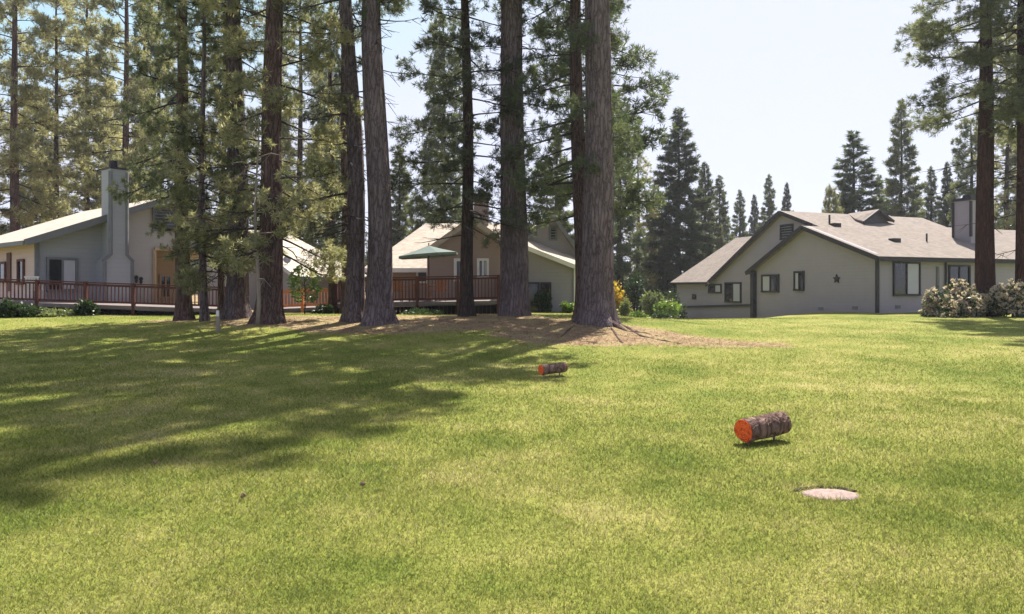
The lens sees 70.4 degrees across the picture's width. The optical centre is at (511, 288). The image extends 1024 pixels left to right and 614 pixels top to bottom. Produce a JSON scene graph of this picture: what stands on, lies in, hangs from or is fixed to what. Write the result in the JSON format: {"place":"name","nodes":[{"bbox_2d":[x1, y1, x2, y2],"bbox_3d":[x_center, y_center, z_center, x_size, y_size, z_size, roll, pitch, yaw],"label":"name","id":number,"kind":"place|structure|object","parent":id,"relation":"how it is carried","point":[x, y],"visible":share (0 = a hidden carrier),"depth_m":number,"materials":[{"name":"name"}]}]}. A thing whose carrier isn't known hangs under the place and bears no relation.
{"place":"outdoors","nodes":[
{"label":"outdoors","id":0,"kind":"place"},
{"bbox_2d":[0,0,1016,273],"label":"sky","id":1,"kind":"structure","parent":0,"point":[775,88],"materials":[{"name":"white"}]},
{"bbox_2d":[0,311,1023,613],"bbox_3d":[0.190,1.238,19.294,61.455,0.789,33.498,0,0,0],"label":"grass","id":2,"kind":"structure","parent":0,"point":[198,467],"depth_m":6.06,"materials":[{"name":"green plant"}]},
{"bbox_2d":[0,291,1023,613],"bbox_3d":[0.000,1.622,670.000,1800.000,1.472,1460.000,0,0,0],"label":"ground","id":3,"kind":"structure","parent":0,"point":[320,321],"depth_m":7.50,"materials":[{"name":"green plant"}]},
{"bbox_2d":[0,297,16,317],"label":"shrub","id":4,"kind":"object","parent":3,"relation":"on","point":[5,305],"visible":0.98,"depth_m":26.35,"materials":[{"name":"green plant"}]},
{"bbox_2d":[0,18,30,234],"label":"conifer","id":5,"kind":"object","parent":3,"relation":"on","point":[5,214],"visible":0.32,"depth_m":56.32,"materials":[{"name":"green plant"}]},
{"bbox_2d":[7,301,44,317],"bbox_3d":[-18.166,0.844,26.932,1.406,0.748,1.414,0,0,27],"label":"shrub","id":6,"kind":"object","parent":3,"relation":"on","point":[22,309],"visible":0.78,"depth_m":26.77,"materials":[{"name":"green plant"}]},
{"bbox_2d":[1,90,60,233],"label":"conifer","id":7,"kind":"object","parent":3,"relation":"on","point":[23,167],"visible":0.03,"depth_m":83.13,"materials":[{"name":"green plant"}]},
{"bbox_2d":[0,0,73,231],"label":"conifer","id":8,"kind":"object","parent":3,"relation":"on","point":[14,137],"visible":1,"depth_m":46.87,"materials":[{"name":"green plant"}]},
{"bbox_2d":[35,307,73,316],"bbox_3d":[-17.209,0.935,27.297,1.237,0.508,1.589,0,0,-42],"label":"shrub","id":9,"kind":"object","parent":3,"relation":"on","point":[52,312],"visible":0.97,"depth_m":27.05,"materials":[{"name":"green plant"}]},
{"bbox_2d":[1,0,115,226],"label":"conifer","id":10,"kind":"object","parent":3,"relation":"on","point":[80,65],"visible":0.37,"depth_m":57.84,"materials":[{"name":"green plant"}]},
{"bbox_2d":[40,0,131,216],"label":"conifer","id":11,"kind":"object","parent":3,"relation":"on","point":[114,132],"visible":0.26,"depth_m":65.41,"materials":[{"name":"green plant"}]},
{"bbox_2d":[71,297,100,315],"bbox_3d":[-16.212,0.739,27.642,0.984,0.804,0.746,0,0,-23],"label":"shrub","id":12,"kind":"object","parent":3,"relation":"on","point":[83,309],"visible":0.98,"depth_m":27.50,"materials":[{"name":"green plant"}]},
{"bbox_2d":[79,78,122,209],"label":"conifer","id":13,"kind":"object","parent":3,"relation":"on","point":[96,198],"visible":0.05,"depth_m":89.10,"materials":[{"name":"green plant"}]},
{"bbox_2d":[0,279,225,314],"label":"deck","id":14,"kind":"structure","parent":3,"relation":"on","point":[132,306],"depth_m":28.51,"materials":[{"name":"red wood"}]},
{"bbox_2d":[24,276,42,300],"bbox_3d":[-19.481,0.014,29.547,0.560,1.000,0.652,0,0,-20],"label":"patio chair","id":15,"kind":"object","parent":14,"relation":"on","point":[32,277],"visible":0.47,"depth_m":29.31,"materials":[{"name":"white paint"}]},
{"bbox_2d":[58,0,176,206],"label":"conifer","id":16,"kind":"object","parent":3,"relation":"on","point":[93,121],"visible":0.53,"depth_m":50.98,"materials":[{"name":"green plant"}]},
{"bbox_2d":[122,0,195,262],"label":"conifer","id":17,"kind":"object","parent":3,"relation":"on","point":[151,49],"visible":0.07,"depth_m":63.25,"materials":[{"name":"green plant"}]},
{"bbox_2d":[106,0,227,320],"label":"pine tree","id":18,"kind":"object","parent":3,"relation":"on","point":[183,310],"visible":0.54,"depth_m":24.72,"materials":[{"name":"green plant"}]},
{"bbox_2d":[0,160,366,310],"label":"house","id":19,"kind":"structure","parent":3,"relation":"on","point":[108,242],"depth_m":31.79,"materials":[{"name":"grey"}]},
{"bbox_2d":[0,261,5,280],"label":"window","id":20,"kind":"structure","parent":19,"relation":"in","point":[2,264],"depth_m":32.56,"materials":[{"name":"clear glass"}]},
{"bbox_2d":[16,259,24,284],"bbox_3d":[-21.029,-0.695,31.040,0.813,1.097,0.140,0,0,40],"label":"window","id":21,"kind":"structure","parent":19,"relation":"in","point":[20,263],"depth_m":31.09,"materials":[{"name":"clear glass"}]},
{"bbox_2d":[46,257,77,291],"bbox_3d":[-19.036,-0.579,30.721,0.140,1.447,1.199,0,0,40],"label":"sliding door","id":22,"kind":"structure","parent":19,"relation":"in","point":[57,268],"depth_m":30.70,"materials":[{"name":"grey glass"}]},
{"bbox_2d":[152,207,174,231],"bbox_3d":[-16.284,-3.226,34.031,0.140,1.082,1.153,0,0,40],"label":"window","id":23,"kind":"structure","parent":19,"relation":"in","point":[158,214],"depth_m":33.93,"materials":[{"name":"grey glass"}]},
{"bbox_2d":[159,274,172,298],"bbox_3d":[-16.880,-0.083,35.349,0.140,1.165,0.620,0,0,40],"label":"window","id":24,"kind":"structure","parent":19,"relation":"in","point":[163,279],"depth_m":35.33,"materials":[{"name":"beige glass"}]},
{"bbox_2d":[283,257,290,263],"bbox_3d":[-11.451,-1.287,36.922,0.297,0.719,0.292,0,0,28],"label":"satellite dish","id":25,"kind":"object","parent":19,"relation":"attached to","point":[286,260],"visible":0.86,"depth_m":36.95,"materials":[{"name":"metal"}]},
{"bbox_2d":[145,0,255,321],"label":"pine tree","id":26,"kind":"object","parent":3,"relation":"on","point":[202,281],"visible":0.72,"depth_m":22.74,"materials":[{"name":"green plant"}]},
{"bbox_2d":[216,310,219,331],"bbox_3d":[-8.128,0.935,20.048,0.085,0.660,0.071,0,0,0],"label":"stake","id":27,"kind":"object","parent":3,"relation":"on","point":[217,320],"visible":0.82,"depth_m":20.02,"materials":[{"name":"white wood"}]},
{"bbox_2d":[188,0,261,312],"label":"pine tree","id":28,"kind":"object","parent":3,"relation":"on","point":[221,289],"visible":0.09,"depth_m":26.35,"materials":[{"name":"green plant"}]},
{"bbox_2d":[163,0,294,319],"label":"pine tree","id":29,"kind":"object","parent":3,"relation":"on","point":[236,304],"visible":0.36,"depth_m":23.19,"materials":[{"name":"green plant"}]},
{"bbox_2d":[229,111,288,325],"bbox_3d":[-7.456,-1.912,21.320,1.709,6.218,1.616,0,0,-32],"label":"tree","id":30,"kind":"object","parent":3,"relation":"on","point":[258,309],"visible":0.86,"depth_m":21.27,"materials":[{"name":"brown wood"}]},
{"bbox_2d":[161,0,363,324],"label":"pine tree","id":31,"kind":"object","parent":3,"relation":"on","point":[273,199],"visible":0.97,"depth_m":21.71,"materials":[{"name":"green plant"}]},
{"bbox_2d":[259,114,304,236],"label":"conifer","id":32,"kind":"object","parent":3,"relation":"on","point":[286,157],"visible":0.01,"depth_m":91.64,"materials":[{"name":"green plant"}]},
{"bbox_2d":[260,0,340,242],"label":"conifer","id":33,"kind":"object","parent":3,"relation":"on","point":[300,72],"visible":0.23,"depth_m":53.62,"materials":[{"name":"green plant"}]},
{"bbox_2d":[286,265,323,313],"bbox_3d":[-8.431,0.088,29.489,1.547,2.116,1.478,0,0,0],"label":"sapling","id":34,"kind":"object","parent":3,"relation":"on","point":[292,280],"visible":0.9,"depth_m":29.36,"materials":[{"name":"green plant"}]},
{"bbox_2d":[283,288,327,312],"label":"deck","id":35,"kind":"structure","parent":3,"relation":"on","point":[309,307],"depth_m":31.48,"materials":[{"name":"orange wood"}]},
{"bbox_2d":[311,303,334,313],"bbox_3d":[-7.624,0.881,29.165,0.977,0.584,0.775,0,0,0],"label":"shrub","id":36,"kind":"object","parent":3,"relation":"on","point":[325,309],"visible":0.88,"depth_m":29.09,"materials":[{"name":"green plant"}]},
{"bbox_2d":[296,63,366,265],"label":"conifer","id":37,"kind":"object","parent":3,"relation":"on","point":[313,243],"visible":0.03,"depth_m":67.12,"materials":[{"name":"green plant"}]},
{"bbox_2d":[296,0,367,308],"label":"pine tree","id":38,"kind":"object","parent":3,"relation":"on","point":[305,114],"visible":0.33,"depth_m":30.36,"materials":[{"name":"green plant"}]},
{"bbox_2d":[263,0,417,322],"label":"pine tree","id":39,"kind":"object","parent":3,"relation":"on","point":[353,306],"visible":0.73,"depth_m":22.43,"materials":[{"name":"green plant"}]},
{"bbox_2d":[339,54,347,313],"bbox_3d":[-6.758,-8.786,29.462,0.542,20.306,0.540,0,0,0],"label":"pine tree","id":40,"kind":"object","parent":3,"relation":"on","point":[343,171],"visible":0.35,"depth_m":29.42,"materials":[{"name":"red plant"}]},
{"bbox_2d":[295,0,419,325],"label":"pine tree","id":41,"kind":"object","parent":3,"relation":"on","point":[379,310],"visible":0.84,"depth_m":21.68,"materials":[{"name":"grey plant"}]},
{"bbox_2d":[389,144,418,246],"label":"conifer","id":42,"kind":"object","parent":3,"relation":"on","point":[401,221],"visible":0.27,"depth_m":73.40,"materials":[{"name":"green plant"}]},
{"bbox_2d":[334,275,499,314],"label":"deck","id":43,"kind":"structure","parent":3,"relation":"on","point":[480,303],"depth_m":29.98,"materials":[{"name":"red wood"}]},
{"bbox_2d":[393,278,410,301],"bbox_3d":[-4.779,0.073,31.150,0.560,1.000,0.658,0,0,30],"label":"patio chair","id":44,"kind":"object","parent":43,"relation":"on","point":[397,286],"visible":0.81,"depth_m":30.97,"materials":[{"name":"orange wood"}]},
{"bbox_2d":[399,243,457,300],"bbox_3d":[-3.693,-0.720,32.200,2.521,2.588,2.521,0,0,0],"label":"patio umbrella","id":45,"kind":"object","parent":43,"relation":"on","point":[428,251],"visible":0.77,"depth_m":31.64,"materials":[{"name":"green fabric"}]},
{"bbox_2d":[429,280,446,300],"bbox_3d":[-3.166,0.073,31.252,0.560,1.000,0.661,0,0,-35],"label":"patio chair","id":46,"kind":"object","parent":43,"relation":"on","point":[440,288],"visible":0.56,"depth_m":31.07,"materials":[{"name":"orange wood"}]},
{"bbox_2d":[400,307,443,314],"bbox_3d":[-3.626,0.975,29.022,1.433,0.508,1.912,0,0,39],"label":"shrub","id":47,"kind":"object","parent":3,"relation":"on","point":[415,311],"visible":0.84,"depth_m":28.88,"materials":[{"name":"green plant"}]},
{"bbox_2d":[404,10,479,234],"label":"conifer","id":48,"kind":"object","parent":3,"relation":"on","point":[447,62],"visible":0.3,"depth_m":53.33,"materials":[{"name":"green plant"}]},
{"bbox_2d":[77,314,812,351],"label":"needle litter","id":49,"kind":"object","parent":3,"relation":"on","point":[772,344],"visible":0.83,"depth_m":20.10,"materials":[{"name":"brown plant"}]},
{"bbox_2d":[388,0,550,316],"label":"pine tree","id":50,"kind":"object","parent":3,"relation":"on","point":[466,156],"visible":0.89,"depth_m":23.61,"materials":[{"name":"green plant"}]},
{"bbox_2d":[365,189,574,311],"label":"house","id":51,"kind":"structure","parent":3,"relation":"on","point":[551,253],"depth_m":36.30,"materials":[{"name":"grey"}]},
{"bbox_2d":[416,272,426,282],"bbox_3d":[-4.731,-0.631,38.250,0.631,0.721,0.140,0,0,0],"label":"window","id":52,"kind":"structure","parent":51,"relation":"in","point":[419,274],"depth_m":38.27,"materials":[{"name":"grey glass"}]},
{"bbox_2d":[454,258,459,280],"bbox_3d":[-2.429,-0.885,34.950,0.741,1.112,0.140,0,0,0],"label":"window","id":53,"kind":"structure","parent":51,"relation":"in","point":[456,260],"depth_m":34.91,"materials":[{"name":"white glass"}]},
{"bbox_2d":[477,258,488,274],"bbox_3d":[-1.400,-0.968,34.950,0.576,0.947,0.140,0,0,0],"label":"window","id":54,"kind":"structure","parent":51,"relation":"in","point":[482,263],"depth_m":34.91,"materials":[{"name":"white glass"}]},
{"bbox_2d":[529,282,538,311],"bbox_3d":[1.068,0.470,36.250,0.598,1.537,0.140,0,0,0],"label":"patio door","id":55,"kind":"structure","parent":51,"relation":"in","point":[533,286],"depth_m":36.27,"materials":[{"name":"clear glass"}]},
{"bbox_2d":[541,282,550,311],"bbox_3d":[1.698,0.470,36.250,0.534,1.537,0.140,0,0,0],"label":"patio door","id":56,"kind":"structure","parent":51,"relation":"in","point":[547,285],"depth_m":36.25,"materials":[{"name":"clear glass"}]},
{"bbox_2d":[549,226,556,239],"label":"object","id":57,"kind":"structure","parent":51,"relation":"in","point":[552,230],"depth_m":37.91,"materials":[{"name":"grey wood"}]},
{"bbox_2d":[0,208,1014,295],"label":"woods","id":58,"kind":"object","parent":3,"relation":"on","point":[366,259],"visible":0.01,"depth_m":121.11,"materials":[{"name":"green plant"}]},
{"bbox_2d":[466,0,575,316],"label":"pine tree","id":59,"kind":"object","parent":3,"relation":"on","point":[514,298],"visible":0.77,"depth_m":23.68,"materials":[{"name":"brown plant"}]},
{"bbox_2d":[532,288,552,312],"bbox_3d":[1.490,0.651,35.200,1.015,1.318,0.751,0,0,0],"label":"shrub","id":60,"kind":"object","parent":3,"relation":"on","point":[543,300],"visible":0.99,"depth_m":35.09,"materials":[{"name":"green plant"}]},
{"bbox_2d":[538,362,567,376],"bbox_3d":[0.722,1.467,12.773,0.524,0.310,0.189,0,0,-30],"label":"log","id":61,"kind":"object","parent":3,"relation":"on","point":[552,368],"visible":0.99,"depth_m":12.70,"materials":[{"name":"brown wood"}]},
{"bbox_2d":[534,126,574,241],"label":"conifer","id":62,"kind":"object","parent":3,"relation":"on","point":[568,228],"visible":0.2,"depth_m":61.54,"materials":[{"name":"green plant"}]},
{"bbox_2d":[559,300,574,312],"bbox_3d":[2.739,0.909,34.490,1.029,0.727,0.837,0,0,0],"label":"shrub","id":63,"kind":"object","parent":3,"relation":"on","point":[567,307],"visible":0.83,"depth_m":34.45,"materials":[{"name":"green plant"}]},
{"bbox_2d":[495,0,644,318],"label":"pine tree","id":64,"kind":"object","parent":3,"relation":"on","point":[578,163],"visible":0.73,"depth_m":22.98,"materials":[{"name":"green plant"}]},
{"bbox_2d":[523,0,679,259],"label":"conifer","id":65,"kind":"object","parent":3,"relation":"on","point":[633,190],"visible":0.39,"depth_m":29.90,"materials":[{"name":"green plant"}]},
{"bbox_2d":[541,0,680,345],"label":"pine tree","id":66,"kind":"object","parent":3,"relation":"on","point":[596,305],"visible":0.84,"depth_m":21.62,"materials":[{"name":"grey plant"}]},
{"bbox_2d":[614,281,632,313],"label":"shrub","id":67,"kind":"object","parent":3,"relation":"on","point":[618,298],"visible":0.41,"depth_m":49.78,"materials":[{"name":"yellow plant"}]},
{"bbox_2d":[617,297,632,316],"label":"shrub","id":68,"kind":"object","parent":3,"relation":"on","point":[624,308],"visible":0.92,"depth_m":41.82,"materials":[{"name":"green plant"}]},
{"bbox_2d":[612,97,650,296],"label":"conifer","id":69,"kind":"object","parent":3,"relation":"on","point":[622,267],"visible":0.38,"depth_m":59.17,"materials":[{"name":"green plant"}]},
{"bbox_2d":[623,269,644,312],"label":"shrub","id":70,"kind":"object","parent":3,"relation":"on","point":[632,290],"visible":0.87,"depth_m":46.84,"materials":[{"name":"green plant"}]},
{"bbox_2d":[628,310,648,317],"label":"shrub","id":71,"kind":"object","parent":3,"relation":"on","point":[637,313],"visible":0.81,"depth_m":40.93,"materials":[{"name":"green plant"}]},
{"bbox_2d":[621,150,661,309],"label":"conifer","id":72,"kind":"object","parent":3,"relation":"on","point":[641,225],"visible":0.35,"depth_m":65.66,"materials":[{"name":"green plant"}]},
{"bbox_2d":[639,289,665,316],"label":"shrub","id":73,"kind":"object","parent":3,"relation":"on","point":[651,301],"visible":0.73,"depth_m":44.89,"materials":[{"name":"green plant"}]},
{"bbox_2d":[640,184,672,288],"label":"conifer","id":74,"kind":"object","parent":3,"relation":"on","point":[650,227],"visible":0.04,"depth_m":87.66,"materials":[{"name":"green plant"}]},
{"bbox_2d":[650,310,678,318],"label":"shrub","id":75,"kind":"object","parent":3,"relation":"on","point":[662,315],"visible":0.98,"depth_m":40.61,"materials":[{"name":"green plant"}]},
{"bbox_2d":[652,298,682,318],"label":"shrub","id":76,"kind":"object","parent":3,"relation":"on","point":[672,307],"visible":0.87,"depth_m":43.77,"materials":[{"name":"green plant"}]},
{"bbox_2d":[662,287,686,318],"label":"shrub","id":77,"kind":"object","parent":3,"relation":"on","point":[683,314],"visible":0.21,"depth_m":51.95,"materials":[{"name":"green plant"}]},
{"bbox_2d":[634,107,716,302],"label":"conifer","id":78,"kind":"object","parent":3,"relation":"on","point":[672,243],"visible":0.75,"depth_m":64.95,"materials":[{"name":"green plant"}]},
{"bbox_2d":[681,161,726,256],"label":"conifer","id":79,"kind":"object","parent":3,"relation":"on","point":[711,217],"visible":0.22,"depth_m":73.62,"materials":[{"name":"green plant"}]},
{"bbox_2d":[706,175,734,242],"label":"conifer","id":80,"kind":"object","parent":3,"relation":"on","point":[722,211],"visible":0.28,"depth_m":83.58,"materials":[{"name":"green plant"}]},
{"bbox_2d":[730,189,749,238],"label":"conifer","id":81,"kind":"object","parent":3,"relation":"on","point":[739,209],"visible":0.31,"depth_m":97.83,"materials":[{"name":"green plant"}]},
{"bbox_2d":[747,194,759,235],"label":"conifer","id":82,"kind":"object","parent":3,"relation":"on","point":[754,211],"visible":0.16,"depth_m":103.84,"materials":[{"name":"green plant"}]},
{"bbox_2d":[734,411,791,444],"bbox_3d":[2.612,1.485,7.548,0.626,0.365,0.252,0,0,-31],"label":"log","id":83,"kind":"object","parent":3,"relation":"on","point":[748,430],"visible":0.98,"depth_m":7.43,"materials":[{"name":"brown wood"}]},
{"bbox_2d":[755,174,777,231],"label":"conifer","id":84,"kind":"object","parent":3,"relation":"on","point":[770,205],"visible":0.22,"depth_m":91.91,"materials":[{"name":"green plant"}]},
{"bbox_2d":[780,182,793,210],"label":"conifer","id":85,"kind":"object","parent":3,"relation":"on","point":[787,198],"visible":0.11,"depth_m":97.87,"materials":[{"name":"green plant"}]},
{"bbox_2d":[795,485,858,500],"bbox_3d":[2.442,1.592,5.591,0.531,0.059,0.400,0,0,0],"label":"flat stone","id":86,"kind":"object","parent":3,"relation":"on","point":[827,493],"visible":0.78,"depth_m":5.54,"materials":[{"name":"stone"}]},
{"bbox_2d":[821,184,844,213],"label":"conifer","id":87,"kind":"object","parent":3,"relation":"on","point":[835,201],"visible":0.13,"depth_m":65.74,"materials":[{"name":"green plant"}]},
{"bbox_2d":[669,194,1015,317],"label":"house","id":88,"kind":"structure","parent":3,"relation":"on","point":[780,263],"depth_m":42.27,"materials":[{"name":"grey"}]},
{"bbox_2d":[708,284,721,292],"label":"window","id":89,"kind":"structure","parent":88,"relation":"in","point":[712,288],"depth_m":51.11,"materials":[{"name":"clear glass"}]},
{"bbox_2d":[724,282,741,302],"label":"window","id":90,"kind":"structure","parent":88,"relation":"in","point":[732,290],"depth_m":49.31,"materials":[{"name":"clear glass"}]},
{"bbox_2d":[760,274,779,292],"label":"window","id":91,"kind":"structure","parent":88,"relation":"in","point":[769,283],"depth_m":44.07,"materials":[{"name":"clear glass"}]},
{"bbox_2d":[779,223,793,239],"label":"vent","id":92,"kind":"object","parent":88,"relation":"in","point":[785,229],"depth_m":44.73,"materials":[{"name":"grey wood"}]},
{"bbox_2d":[793,271,804,290],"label":"window","id":93,"kind":"structure","parent":88,"relation":"in","point":[798,276],"depth_m":41.93,"materials":[{"name":"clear glass"}]},
{"bbox_2d":[833,274,839,282],"bbox_3d":[17.628,-0.535,39.396,0.060,0.470,0.495,0,0,-22],"label":"wall star","id":94,"kind":"object","parent":88,"relation":"attached to","point":[836,277],"depth_m":39.36,"materials":[{"name":"black metal"}]},
{"bbox_2d":[893,261,921,295],"bbox_3d":[20.535,-0.489,37.708,1.925,1.777,0.140,0,0,-22],"label":"window","id":95,"kind":"structure","parent":88,"relation":"in","point":[906,275],"depth_m":37.70,"materials":[{"name":"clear glass"}]},
{"bbox_2d":[948,265,970,290],"bbox_3d":[24.171,-0.300,39.163,1.648,1.891,0.140,0,0,-22],"label":"window","id":96,"kind":"structure","parent":88,"relation":"in","point":[963,272],"depth_m":39.15,"materials":[{"name":"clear glass"}]},
{"bbox_2d":[823,130,891,213],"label":"conifer","id":97,"kind":"object","parent":3,"relation":"on","point":[850,200],"visible":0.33,"depth_m":69.34,"materials":[{"name":"green plant"}]},
{"bbox_2d":[869,174,886,212],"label":"conifer","id":98,"kind":"object","parent":3,"relation":"on","point":[879,194],"visible":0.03,"depth_m":89.86,"materials":[{"name":"green plant"}]},
{"bbox_2d":[878,98,927,217],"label":"conifer","id":99,"kind":"object","parent":3,"relation":"on","point":[911,196],"visible":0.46,"depth_m":73.45,"materials":[{"name":"green plant"}]},
{"bbox_2d":[920,166,940,221],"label":"conifer","id":100,"kind":"object","parent":3,"relation":"on","point":[931,209],"visible":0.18,"depth_m":83.83,"materials":[{"name":"green plant"}]},
{"bbox_2d":[935,162,953,226],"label":"conifer","id":101,"kind":"object","parent":3,"relation":"on","point":[944,206],"visible":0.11,"depth_m":77.87,"materials":[{"name":"green plant"}]},
{"bbox_2d":[919,278,988,317],"bbox_3d":[19.919,0.499,32.559,2.848,1.958,2.670,0,0,0],"label":"shrub","id":102,"kind":"object","parent":3,"relation":"on","point":[956,302],"visible":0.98,"depth_m":32.33,"materials":[{"name":"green plant"}]},
{"bbox_2d":[892,0,1023,316],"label":"pine tree","id":103,"kind":"object","parent":3,"relation":"on","point":[923,31],"visible":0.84,"depth_m":32.78,"materials":[{"name":"green plant"}]},
{"bbox_2d":[944,117,1001,226],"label":"conifer","id":104,"kind":"object","parent":3,"relation":"on","point":[959,155],"visible":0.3,"depth_m":65.91,"materials":[{"name":"green plant"}]},
{"bbox_2d":[951,0,1023,316],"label":"pine tree","id":105,"kind":"object","parent":3,"relation":"on","point":[993,21],"visible":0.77,"depth_m":31.89,"materials":[{"name":"green plant"}]},
{"bbox_2d":[967,21,1016,229],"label":"conifer","id":106,"kind":"object","parent":3,"relation":"on","point":[1007,155],"visible":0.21,"depth_m":71.83,"materials":[{"name":"green plant"}]},
{"bbox_2d":[980,278,1023,317],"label":"shrub","id":107,"kind":"object","parent":3,"relation":"on","point":[1001,300],"visible":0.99,"depth_m":31.26,"materials":[{"name":"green plant"}]},
{"bbox_2d":[996,2,1016,229],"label":"conifer","id":108,"kind":"object","parent":3,"relation":"on","point":[1012,160],"visible":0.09,"depth_m":75.40,"materials":[{"name":"green plant"}]}
]}

